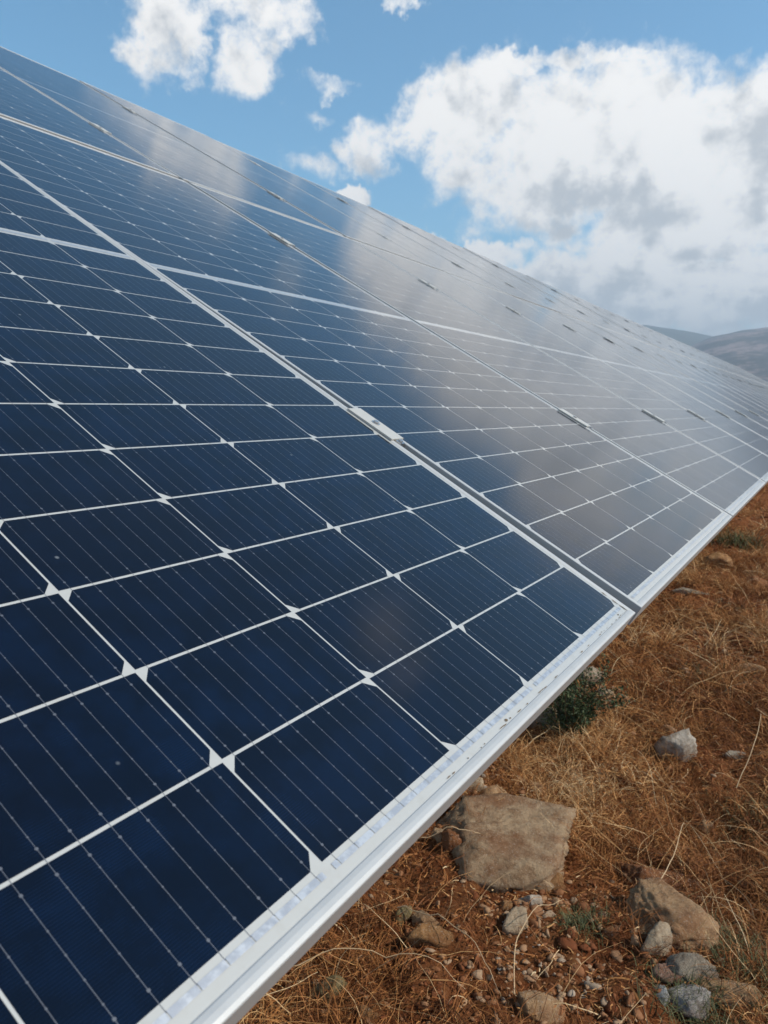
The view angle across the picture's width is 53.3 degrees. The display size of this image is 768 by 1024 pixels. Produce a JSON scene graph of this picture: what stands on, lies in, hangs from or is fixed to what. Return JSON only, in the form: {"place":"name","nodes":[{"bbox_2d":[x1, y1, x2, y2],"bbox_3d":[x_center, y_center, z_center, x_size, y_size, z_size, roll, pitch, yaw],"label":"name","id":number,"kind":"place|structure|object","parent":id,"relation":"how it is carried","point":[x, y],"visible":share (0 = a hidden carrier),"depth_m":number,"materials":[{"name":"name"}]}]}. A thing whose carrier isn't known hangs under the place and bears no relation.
{"place":"outdoors","nodes":[
{"label":"outdoors","id":0,"kind":"place"},
{"bbox_2d":[0,0,767,335],"label":"sky","id":1,"kind":"structure","parent":0,"point":[611,155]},
{"bbox_2d":[241,483,767,1023],"bbox_3d":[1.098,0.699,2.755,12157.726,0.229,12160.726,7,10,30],"label":"ground","id":2,"kind":"structure","parent":0,"point":[617,989],"depth_m":1.65,"materials":[{"name":"red soil"}]},
{"bbox_2d":[306,975,347,1005],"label":"stone","id":3,"kind":"object","parent":2,"relation":"on","point":[332,984],"visible":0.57,"depth_m":1.39,"materials":[{"name":"beige stone"}]},
{"bbox_2d":[355,1004,380,1021],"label":"stone","id":4,"kind":"object","parent":2,"relation":"on","point":[371,1015],"visible":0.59,"depth_m":1.34,"materials":[{"name":"brown stone"}]},
{"bbox_2d":[293,948,464,988],"bbox_3d":[-0.032,0.845,1.425,0.368,0.055,0.033,2,9,1],"label":"straw stem","id":5,"kind":"object","parent":2,"relation":"on","point":[373,951],"visible":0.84,"depth_m":1.43,"materials":[{"name":"beige plant"}]},
{"bbox_2d":[395,905,412,924],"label":"stone","id":6,"kind":"object","parent":2,"relation":"on","point":[407,913],"visible":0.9,"depth_m":1.60,"materials":[{"name":"beige stone"}]},
{"bbox_2d":[411,910,439,925],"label":"stone","id":7,"kind":"object","parent":2,"relation":"on","point":[419,917],"visible":0.65,"depth_m":1.58,"materials":[{"name":"brown stone"}]},
{"bbox_2d":[406,922,453,949],"bbox_3d":[0.093,0.854,1.532,0.100,0.057,0.037,2,9,2],"label":"stone","id":8,"kind":"object","parent":2,"relation":"on","point":[436,936],"visible":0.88,"depth_m":1.52,"materials":[{"name":"brown stone"}]},
{"bbox_2d":[430,828,442,842],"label":"stone","id":9,"kind":"object","parent":2,"relation":"on","point":[438,840],"visible":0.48,"depth_m":1.90,"materials":[{"name":"stone"}]},
{"bbox_2d":[412,826,479,844],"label":"straw stem","id":10,"kind":"object","parent":2,"relation":"on","point":[440,831],"visible":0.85,"depth_m":1.85,"materials":[{"name":"beige plant"}]},
{"bbox_2d":[397,905,500,993],"bbox_3d":[0.129,0.839,1.511,0.022,0.048,0.286,-6,11,-40],"label":"straw stem","id":11,"kind":"object","parent":2,"relation":"on","point":[453,926],"visible":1,"depth_m":1.52,"materials":[{"name":"beige plant"}]},
{"bbox_2d":[441,829,461,852],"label":"stone","id":12,"kind":"object","parent":2,"relation":"on","point":[451,838],"visible":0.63,"depth_m":1.85,"materials":[{"name":"brown stone"}]},
{"bbox_2d":[467,777,483,791],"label":"stone","id":13,"kind":"object","parent":2,"relation":"on","point":[476,784],"visible":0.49,"depth_m":2.12,"materials":[{"name":"beige stone"}]},
{"bbox_2d":[480,784,508,794],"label":"stone","id":14,"kind":"object","parent":2,"relation":"on","point":[494,789],"visible":0.18,"depth_m":2.11,"materials":[{"name":"beige stone"}]},
{"bbox_2d":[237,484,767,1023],"bbox_3d":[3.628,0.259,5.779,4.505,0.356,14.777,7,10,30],"label":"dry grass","id":15,"kind":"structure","parent":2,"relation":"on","point":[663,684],"depth_m":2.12,"materials":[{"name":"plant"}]},
{"bbox_2d":[436,793,575,893],"bbox_3d":[0.318,0.874,1.913,0.426,0.210,0.358,-1,8,-3],"label":"boulder","id":16,"kind":"object","parent":2,"relation":"on","point":[521,839],"visible":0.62,"depth_m":1.85,"materials":[{"name":"beige stone"}]},
{"bbox_2d":[500,900,512,911],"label":"stone","id":17,"kind":"object","parent":2,"relation":"on","point":[508,905],"visible":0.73,"depth_m":1.64,"materials":[{"name":"brown stone"}]},
{"bbox_2d":[248,486,767,1023],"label":"gravel","id":18,"kind":"structure","parent":2,"relation":"on","point":[586,946],"depth_m":1.54,"materials":[{"name":"stone"}]},
{"bbox_2d":[513,899,563,993],"bbox_3d":[0.300,0.838,1.531,0.035,0.049,0.325,7,10,28],"label":"straw stem","id":19,"kind":"object","parent":18,"relation":"on","point":[516,942],"visible":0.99,"depth_m":1.47,"materials":[{"name":"beige plant"}]},
{"bbox_2d":[502,906,527,934],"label":"stone","id":20,"kind":"object","parent":2,"relation":"on","point":[515,914],"visible":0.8,"depth_m":1.58,"materials":[{"name":"beige stone"}]},
{"bbox_2d":[519,895,542,906],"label":"stone","id":21,"kind":"object","parent":2,"relation":"on","point":[536,900],"visible":0.48,"depth_m":1.67,"materials":[{"name":"grey stone"}]},
{"bbox_2d":[529,782,544,793],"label":"stone","id":22,"kind":"object","parent":2,"relation":"on","point":[538,787],"visible":0.46,"depth_m":2.17,"materials":[{"name":"brown stone"}]},
{"bbox_2d":[517,990,566,1023],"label":"stone","id":23,"kind":"object","parent":2,"relation":"on","point":[541,1000],"visible":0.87,"depth_m":1.36,"materials":[{"name":"beige stone"}]},
{"bbox_2d":[531,707,563,730],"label":"stone","id":24,"kind":"object","parent":2,"relation":"on","point":[538,720],"visible":0.23,"depth_m":2.54,"materials":[{"name":"grey stone"}]},
{"bbox_2d":[547,873,565,894],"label":"stone","id":25,"kind":"object","parent":2,"relation":"on","point":[554,880],"visible":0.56,"depth_m":1.76,"materials":[{"name":"beige stone"}]},
{"bbox_2d":[543,898,621,952],"bbox_3d":[0.421,0.854,1.595,0.162,0.072,0.167,7,10,30],"label":"grass tuft","id":26,"kind":"object","parent":2,"relation":"on","point":[579,919],"visible":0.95,"depth_m":1.60,"materials":[{"name":"plant"}]},
{"bbox_2d":[537,651,636,736],"bbox_3d":[0.634,0.592,2.479,0.346,0.305,0.294,7,10,30],"label":"shrub","id":27,"kind":"object","parent":2,"relation":"on","point":[567,709],"visible":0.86,"depth_m":2.44,"materials":[{"name":"green plant"}]},
{"bbox_2d":[578,666,605,685],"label":"stone","id":28,"kind":"object","parent":2,"relation":"on","point":[592,675],"visible":0.27,"depth_m":2.94,"materials":[{"name":"grey stone"}]},
{"bbox_2d":[595,689,614,700],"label":"stone","id":29,"kind":"object","parent":2,"relation":"on","point":[611,692],"visible":0.23,"depth_m":2.83,"materials":[{"name":"grey stone"}]},
{"bbox_2d":[599,925,618,939],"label":"stone","id":30,"kind":"object","parent":2,"relation":"on","point":[605,933],"visible":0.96,"depth_m":1.57,"materials":[{"name":"brown stone"}]},
{"bbox_2d":[611,862,701,898],"bbox_3d":[0.648,0.878,1.844,0.231,0.079,0.134,3,9,4],"label":"rock","id":31,"kind":"object","parent":2,"relation":"on","point":[648,872],"visible":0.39,"depth_m":1.82,"materials":[{"name":"brown stone"}]},
{"bbox_2d":[640,921,672,955],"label":"stone","id":32,"kind":"object","parent":2,"relation":"on","point":[659,930],"visible":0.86,"depth_m":1.52,"materials":[{"name":"beige stone"}]},
{"bbox_2d":[653,984,670,1005],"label":"stone","id":33,"kind":"object","parent":2,"relation":"on","point":[663,993],"visible":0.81,"depth_m":1.40,"materials":[{"name":"grey stone"}]},
{"bbox_2d":[652,963,681,984],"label":"stone","id":34,"kind":"object","parent":2,"relation":"on","point":[662,973],"visible":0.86,"depth_m":1.45,"materials":[{"name":"stone"}]},
{"bbox_2d":[626,877,719,953],"bbox_3d":[0.605,0.854,1.609,0.196,0.085,0.184,4,9,11],"label":"rock","id":35,"kind":"object","parent":2,"relation":"on","point":[688,914],"visible":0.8,"depth_m":1.58,"materials":[{"name":"beige stone"}]},
{"bbox_2d":[654,728,697,761],"bbox_3d":[0.919,0.765,2.432,0.101,0.174,0.112,-1,9,-18],"label":"stone","id":36,"kind":"object","parent":2,"relation":"on","point":[688,746],"visible":0.74,"depth_m":2.40,"materials":[{"name":"grey stone"}]},
{"bbox_2d":[661,823,695,877],"bbox_3d":[0.697,0.825,1.821,0.017,0.129,0.396,8,11,35],"label":"straw stem","id":37,"kind":"object","parent":2,"relation":"on","point":[675,850],"visible":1,"depth_m":1.76,"materials":[{"name":"beige plant"}]},
{"bbox_2d":[668,983,710,1020],"bbox_3d":[0.562,0.899,1.403,0.081,0.050,0.062,10,-1,-9],"label":"stone","id":38,"kind":"object","parent":2,"relation":"on","point":[689,1010],"visible":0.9,"depth_m":1.40,"materials":[{"name":"grey stone"}]},
{"bbox_2d":[671,587,707,595],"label":"stone","id":39,"kind":"object","parent":2,"relation":"on","point":[689,591],"visible":0.69,"depth_m":4.12,"materials":[{"name":"grey stone"}]},
{"bbox_2d":[665,952,718,984],"bbox_3d":[0.589,0.884,1.470,0.104,0.076,0.048,-4,12,7],"label":"stone","id":40,"kind":"object","parent":2,"relation":"on","point":[685,962],"visible":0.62,"depth_m":1.46,"materials":[{"name":"grey stone"}]},
{"bbox_2d":[632,945,767,1023],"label":"grass tuft","id":41,"kind":"object","parent":2,"relation":"on","point":[706,1021],"visible":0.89,"depth_m":1.39,"materials":[{"name":"plant"}]},
{"bbox_2d":[697,819,713,831],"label":"stone","id":42,"kind":"object","parent":2,"relation":"on","point":[703,826],"visible":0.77,"depth_m":2.12,"materials":[{"name":"brown stone"}]},
{"bbox_2d":[666,651,764,689],"bbox_3d":[1.322,0.636,3.072,0.403,0.098,0.439,7,10,30],"label":"grass tuft","id":43,"kind":"object","parent":2,"relation":"on","point":[714,670],"visible":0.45,"depth_m":3.04,"materials":[{"name":"brown plant"}]},
{"bbox_2d":[699,552,732,567],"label":"stone","id":44,"kind":"object","parent":2,"relation":"on","point":[716,557],"visible":0.68,"depth_m":4.92,"materials":[{"name":"brown stone"}]},
{"bbox_2d":[670,894,767,981],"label":"grass tuft","id":45,"kind":"object","parent":2,"relation":"on","point":[730,940],"visible":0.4,"depth_m":1.55,"materials":[{"name":"plant"}]},
{"bbox_2d":[683,937,767,1023],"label":"grass tuft","id":46,"kind":"object","parent":2,"relation":"on","point":[742,961],"visible":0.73,"depth_m":1.47,"materials":[{"name":"plant"}]},
{"bbox_2d":[695,977,761,1008],"bbox_3d":[0.644,0.907,1.428,0.122,0.054,0.072,0,1,12],"label":"stone","id":47,"kind":"object","parent":2,"relation":"on","point":[735,987],"visible":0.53,"depth_m":1.42,"materials":[{"name":"brown stone"}]},
{"bbox_2d":[701,780,767,855],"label":"grass tuft","id":48,"kind":"object","parent":2,"relation":"on","point":[741,816],"visible":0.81,"depth_m":2.14,"materials":[{"name":"brown plant"}]},
{"bbox_2d":[725,750,745,758],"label":"stone","id":49,"kind":"object","parent":2,"relation":"on","point":[732,753],"visible":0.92,"depth_m":2.43,"materials":[{"name":"grey stone"}]},
{"bbox_2d":[706,525,767,550],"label":"grass tuft","id":50,"kind":"object","parent":2,"relation":"on","point":[742,542],"visible":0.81,"depth_m":5.65,"materials":[{"name":"plant"}]},
{"bbox_2d":[734,663,765,674],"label":"stone","id":51,"kind":"object","parent":2,"relation":"on","point":[759,666],"visible":0.25,"depth_m":3.07,"materials":[{"name":"brown stone"}]},
{"bbox_2d":[736,714,763,787],"bbox_3d":[1.153,0.704,2.371,0.022,0.144,0.441,8,11,34],"label":"straw stem","id":52,"kind":"object","parent":2,"relation":"on","point":[751,751],"visible":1,"depth_m":2.26,"materials":[{"name":"beige plant"}]},
{"bbox_2d":[745,576,767,586],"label":"stone","id":53,"kind":"object","parent":2,"relation":"on","point":[759,580],"visible":0.27,"depth_m":4.46,"materials":[{"name":"brown stone"}]},
{"bbox_2d":[750,947,767,960],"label":"stone","id":54,"kind":"object","parent":2,"relation":"on","point":[753,950],"visible":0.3,"depth_m":1.53,"materials":[{"name":"brown stone"}]},
{"bbox_3d":[7.618,-2.103,17.862,3.764,2.304,39.363,37,23,22],"label":"rack","id":55,"kind":"object","parent":2,"relation":"on","visible":0},
{"bbox_2d":[0,68,178,178],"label":"solar module","id":56,"kind":"object","parent":55,"relation":"on","point":[22,102],"visible":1,"depth_m":2.58,"materials":[{"name":"blue glass"}]},
{"bbox_2d":[89,122,111,134],"bbox_3d":[-1.062,-1.431,2.868,0.104,0.024,0.037,37,23,22],"label":"module clamp","id":57,"kind":"object","parent":55,"relation":"attached to","point":[101,128],"visible":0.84,"depth_m":2.86,"materials":[{"name":"metal"}]},
{"bbox_2d":[0,46,343,235],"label":"solar module","id":58,"kind":"object","parent":55,"relation":"on","point":[182,160],"visible":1,"depth_m":3.40,"materials":[{"name":"blue glass"}]},
{"bbox_2d":[79,80,442,270],"bbox_3d":[-0.704,-1.930,4.433,2.103,0.031,1.030,37,23,22],"label":"solar module","id":59,"kind":"object","parent":55,"relation":"on","point":[311,206],"visible":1,"depth_m":4.33,"materials":[{"name":"blue glass"}]},
{"bbox_2d":[269,232,294,247],"bbox_3d":[-0.333,-0.887,2.508,0.104,0.024,0.037,37,23,22],"label":"module clamp","id":60,"kind":"object","parent":55,"relation":"attached to","point":[284,240],"visible":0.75,"depth_m":2.50,"materials":[{"name":"metal"}]},
{"bbox_2d":[0,161,634,1023],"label":"solar module","id":61,"kind":"object","parent":55,"relation":"on","point":[294,663],"visible":1,"depth_m":0.59,"materials":[{"name":"blue glass"}]},
{"bbox_2d":[215,140,508,294],"bbox_3d":[-0.173,-2.047,5.332,2.103,0.033,1.030,37,23,22],"label":"solar module","id":62,"kind":"object","parent":55,"relation":"on","point":[410,245],"visible":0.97,"depth_m":5.28,"materials":[{"name":"blue glass"}]},
{"bbox_2d":[0,116,731,624],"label":"solar module","id":63,"kind":"object","parent":55,"relation":"on","point":[624,528],"visible":1,"depth_m":1.60,"materials":[{"name":"blue glass"}]},
{"bbox_2d":[347,408,405,446],"bbox_3d":[-0.012,-0.128,1.189,0.104,0.024,0.037,37,23,22],"label":"module clamp","id":64,"kind":"object","parent":55,"relation":"attached to","point":[376,424],"visible":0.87,"depth_m":1.18,"materials":[{"name":"metal"}]},
{"bbox_2d":[301,177,555,310],"bbox_3d":[0.359,-2.167,6.230,2.103,0.032,1.030,37,23,22],"label":"solar module","id":65,"kind":"object","parent":55,"relation":"on","point":[452,257],"visible":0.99,"depth_m":6.17,"materials":[{"name":"blue glass"}]},
{"bbox_2d":[419,279,438,290],"bbox_3d":[0.199,-1.006,3.406,0.104,0.024,0.037,37,23,22],"label":"module clamp","id":66,"kind":"object","parent":55,"relation":"attached to","point":[429,284],"visible":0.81,"depth_m":3.40,"materials":[{"name":"metal"}]},
{"bbox_2d":[188,182,765,524],"bbox_3d":[0.349,-0.623,2.753,2.103,0.031,1.030,37,23,22],"label":"solar module","id":67,"kind":"object","parent":55,"relation":"on","point":[714,478],"visible":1,"depth_m":2.61,"materials":[{"name":"blue glass"}]},
{"bbox_2d":[368,206,590,323],"bbox_3d":[0.893,-2.287,7.126,2.103,0.031,1.030,37,23,22],"label":"solar module","id":68,"kind":"object","parent":55,"relation":"on","point":[490,270],"visible":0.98,"depth_m":7.07,"materials":[{"name":"blue glass"}]},
{"bbox_2d":[427,232,617,332],"bbox_3d":[1.424,-2.404,8.025,2.103,0.033,1.030,37,23,22],"label":"solar module","id":69,"kind":"object","parent":55,"relation":"on","point":[538,291],"visible":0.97,"depth_m":8.03,"materials":[{"name":"blue glass"}]},
{"bbox_2d":[463,247,639,340],"bbox_3d":[1.958,-2.526,8.921,2.103,0.032,1.030,37,23,22],"label":"solar module","id":70,"kind":"object","parent":55,"relation":"on","point":[554,295],"visible":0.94,"depth_m":8.87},
{"bbox_2d":[351,239,767,487],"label":"solar module","id":71,"kind":"object","parent":55,"relation":"on","point":[724,444],"visible":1,"depth_m":3.55,"materials":[{"name":"blue glass"}]},
{"bbox_2d":[558,409,592,429],"bbox_3d":[0.521,-0.248,2.086,0.104,0.024,0.037,37,23,22],"label":"module clamp","id":72,"kind":"object","parent":55,"relation":"attached to","point":[574,417],"visible":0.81,"depth_m":2.08,"materials":[{"name":"metal"}]},
{"bbox_2d":[503,265,656,346],"bbox_3d":[2.488,-2.641,9.820,2.103,0.032,1.030,37,23,22],"label":"solar module","id":73,"kind":"object","parent":55,"relation":"on","point":[593,313],"visible":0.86,"depth_m":9.86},
{"bbox_2d":[527,275,671,351],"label":"solar module","id":74,"kind":"object","parent":55,"relation":"on","point":[605,316],"visible":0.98,"depth_m":10.66,"materials":[{"name":"glass"}]},
{"bbox_2d":[448,273,767,455],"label":"solar module","id":75,"kind":"object","parent":55,"relation":"on","point":[744,434],"visible":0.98,"depth_m":4.50,"materials":[{"name":"blue glass"}]},
{"bbox_2d":[552,286,685,356],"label":"solar module","id":76,"kind":"object","parent":55,"relation":"on","point":[635,330],"visible":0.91,"depth_m":11.62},
{"bbox_2d":[573,295,696,360],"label":"solar module","id":77,"kind":"object","parent":55,"relation":"on","point":[676,350],"visible":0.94,"depth_m":12.52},
{"bbox_2d":[517,298,767,438],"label":"solar module","id":78,"kind":"object","parent":55,"relation":"on","point":[714,404],"visible":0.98,"depth_m":5.44,"materials":[{"name":"blue glass"}]},
{"bbox_2d":[593,304,704,363],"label":"solar module","id":79,"kind":"object","parent":55,"relation":"on","point":[652,335],"visible":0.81,"depth_m":13.49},
{"bbox_2d":[642,409,666,423],"bbox_3d":[1.053,-0.367,2.984,0.104,0.024,0.037,37,23,22],"label":"module clamp","id":80,"kind":"object","parent":55,"relation":"attached to","point":[653,415],"visible":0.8,"depth_m":2.97,"materials":[{"name":"metal"}]},
{"bbox_2d":[605,309,713,366],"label":"solar module","id":81,"kind":"object","parent":55,"relation":"on","point":[661,338],"visible":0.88,"depth_m":14.29,"materials":[{"name":"glass"}]},
{"bbox_2d":[560,313,767,427],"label":"solar module","id":82,"kind":"object","parent":55,"relation":"on","point":[682,377],"visible":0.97,"depth_m":6.35,"materials":[{"name":"grey glass"}]},
{"bbox_2d":[621,316,719,368],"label":"solar module","id":83,"kind":"object","parent":55,"relation":"on","point":[672,343],"visible":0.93,"depth_m":15.20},
{"bbox_2d":[633,321,727,371],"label":"solar module","id":84,"kind":"object","parent":55,"relation":"on","point":[680,346],"visible":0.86,"depth_m":16.11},
{"bbox_2d":[595,325,767,419],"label":"solar module","id":85,"kind":"object","parent":55,"relation":"on","point":[692,376],"visible":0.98,"depth_m":7.26,"materials":[{"name":"grey glass"}]},
{"bbox_2d":[644,326,733,373],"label":"solar module","id":86,"kind":"object","parent":55,"relation":"on","point":[691,351],"visible":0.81,"depth_m":17.07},
{"bbox_2d":[624,335,767,413],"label":"solar module","id":87,"kind":"object","parent":55,"relation":"on","point":[713,382],"visible":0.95,"depth_m":8.22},
{"bbox_2d":[653,330,738,375],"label":"solar module","id":88,"kind":"object","parent":55,"relation":"on","point":[695,352],"visible":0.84,"depth_m":17.93,"materials":[{"name":"grey glass"}]},
{"bbox_2d":[667,336,742,376],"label":"solar module","id":89,"kind":"object","parent":55,"relation":"on","point":[706,357],"visible":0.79,"depth_m":18.85,"materials":[{"name":"grey glass"}]},
{"bbox_2d":[646,343,767,409],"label":"solar module","id":90,"kind":"object","parent":55,"relation":"on","point":[715,379],"visible":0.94,"depth_m":9.14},
{"bbox_2d":[674,339,747,378],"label":"solar module","id":91,"kind":"object","parent":55,"relation":"on","point":[709,358],"visible":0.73,"depth_m":19.76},
{"bbox_2d":[661,348,767,405],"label":"solar module","id":92,"kind":"object","parent":55,"relation":"on","point":[720,379],"visible":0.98,"depth_m":10.04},
{"bbox_2d":[680,342,750,379],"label":"solar module","id":93,"kind":"object","parent":55,"relation":"on","point":[716,361],"visible":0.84,"depth_m":20.68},
{"bbox_2d":[683,343,753,380],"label":"solar module","id":94,"kind":"object","parent":55,"relation":"on","point":[719,362],"visible":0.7,"depth_m":21.52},
{"bbox_2d":[678,354,767,402],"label":"solar module","id":95,"kind":"object","parent":55,"relation":"on","point":[733,383],"visible":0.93,"depth_m":10.96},
{"bbox_2d":[690,346,758,382],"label":"solar module","id":96,"kind":"object","parent":55,"relation":"on","point":[724,364],"visible":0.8,"depth_m":22.36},
{"bbox_2d":[689,358,767,400],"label":"solar module","id":97,"kind":"object","parent":55,"relation":"on","point":[735,382],"visible":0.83,"depth_m":11.90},
{"bbox_2d":[697,349,761,383],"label":"solar module","id":98,"kind":"object","parent":55,"relation":"on","point":[729,366],"visible":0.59,"depth_m":23.43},
{"bbox_2d":[700,362,767,398],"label":"solar module","id":99,"kind":"object","parent":55,"relation":"on","point":[735,380],"visible":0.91,"depth_m":12.78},
{"bbox_2d":[704,352,764,384],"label":"solar module","id":100,"kind":"object","parent":55,"relation":"on","point":[734,368],"visible":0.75,"depth_m":24.19,"materials":[{"name":"grey glass"}]},
{"bbox_2d":[709,365,767,396],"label":"solar module","id":101,"kind":"object","parent":55,"relation":"on","point":[740,381],"visible":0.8,"depth_m":13.77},
{"bbox_2d":[717,368,767,394],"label":"solar module","id":102,"kind":"object","parent":55,"relation":"on","point":[743,381],"visible":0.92,"depth_m":14.60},
{"bbox_2d":[726,371,767,393],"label":"solar module","id":103,"kind":"object","parent":55,"relation":"on","point":[748,383],"visible":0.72,"depth_m":15.69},
{"bbox_2d":[729,372,767,392],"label":"solar module","id":104,"kind":"object","parent":55,"relation":"on","point":[749,382],"visible":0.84,"depth_m":16.40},
{"bbox_2d":[643,325,712,345],"bbox_3d":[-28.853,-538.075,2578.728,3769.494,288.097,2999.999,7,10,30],"label":"hill","id":105,"kind":"structure","parent":0,"point":[688,338],"depth_m":2277.34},
{"bbox_2d":[691,327,767,381],"bbox_3d":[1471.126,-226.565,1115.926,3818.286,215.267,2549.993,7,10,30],"label":"hill","id":106,"kind":"structure","parent":0,"point":[746,350],"depth_m":1307.59,"materials":[{"name":"grey"}]}
]}

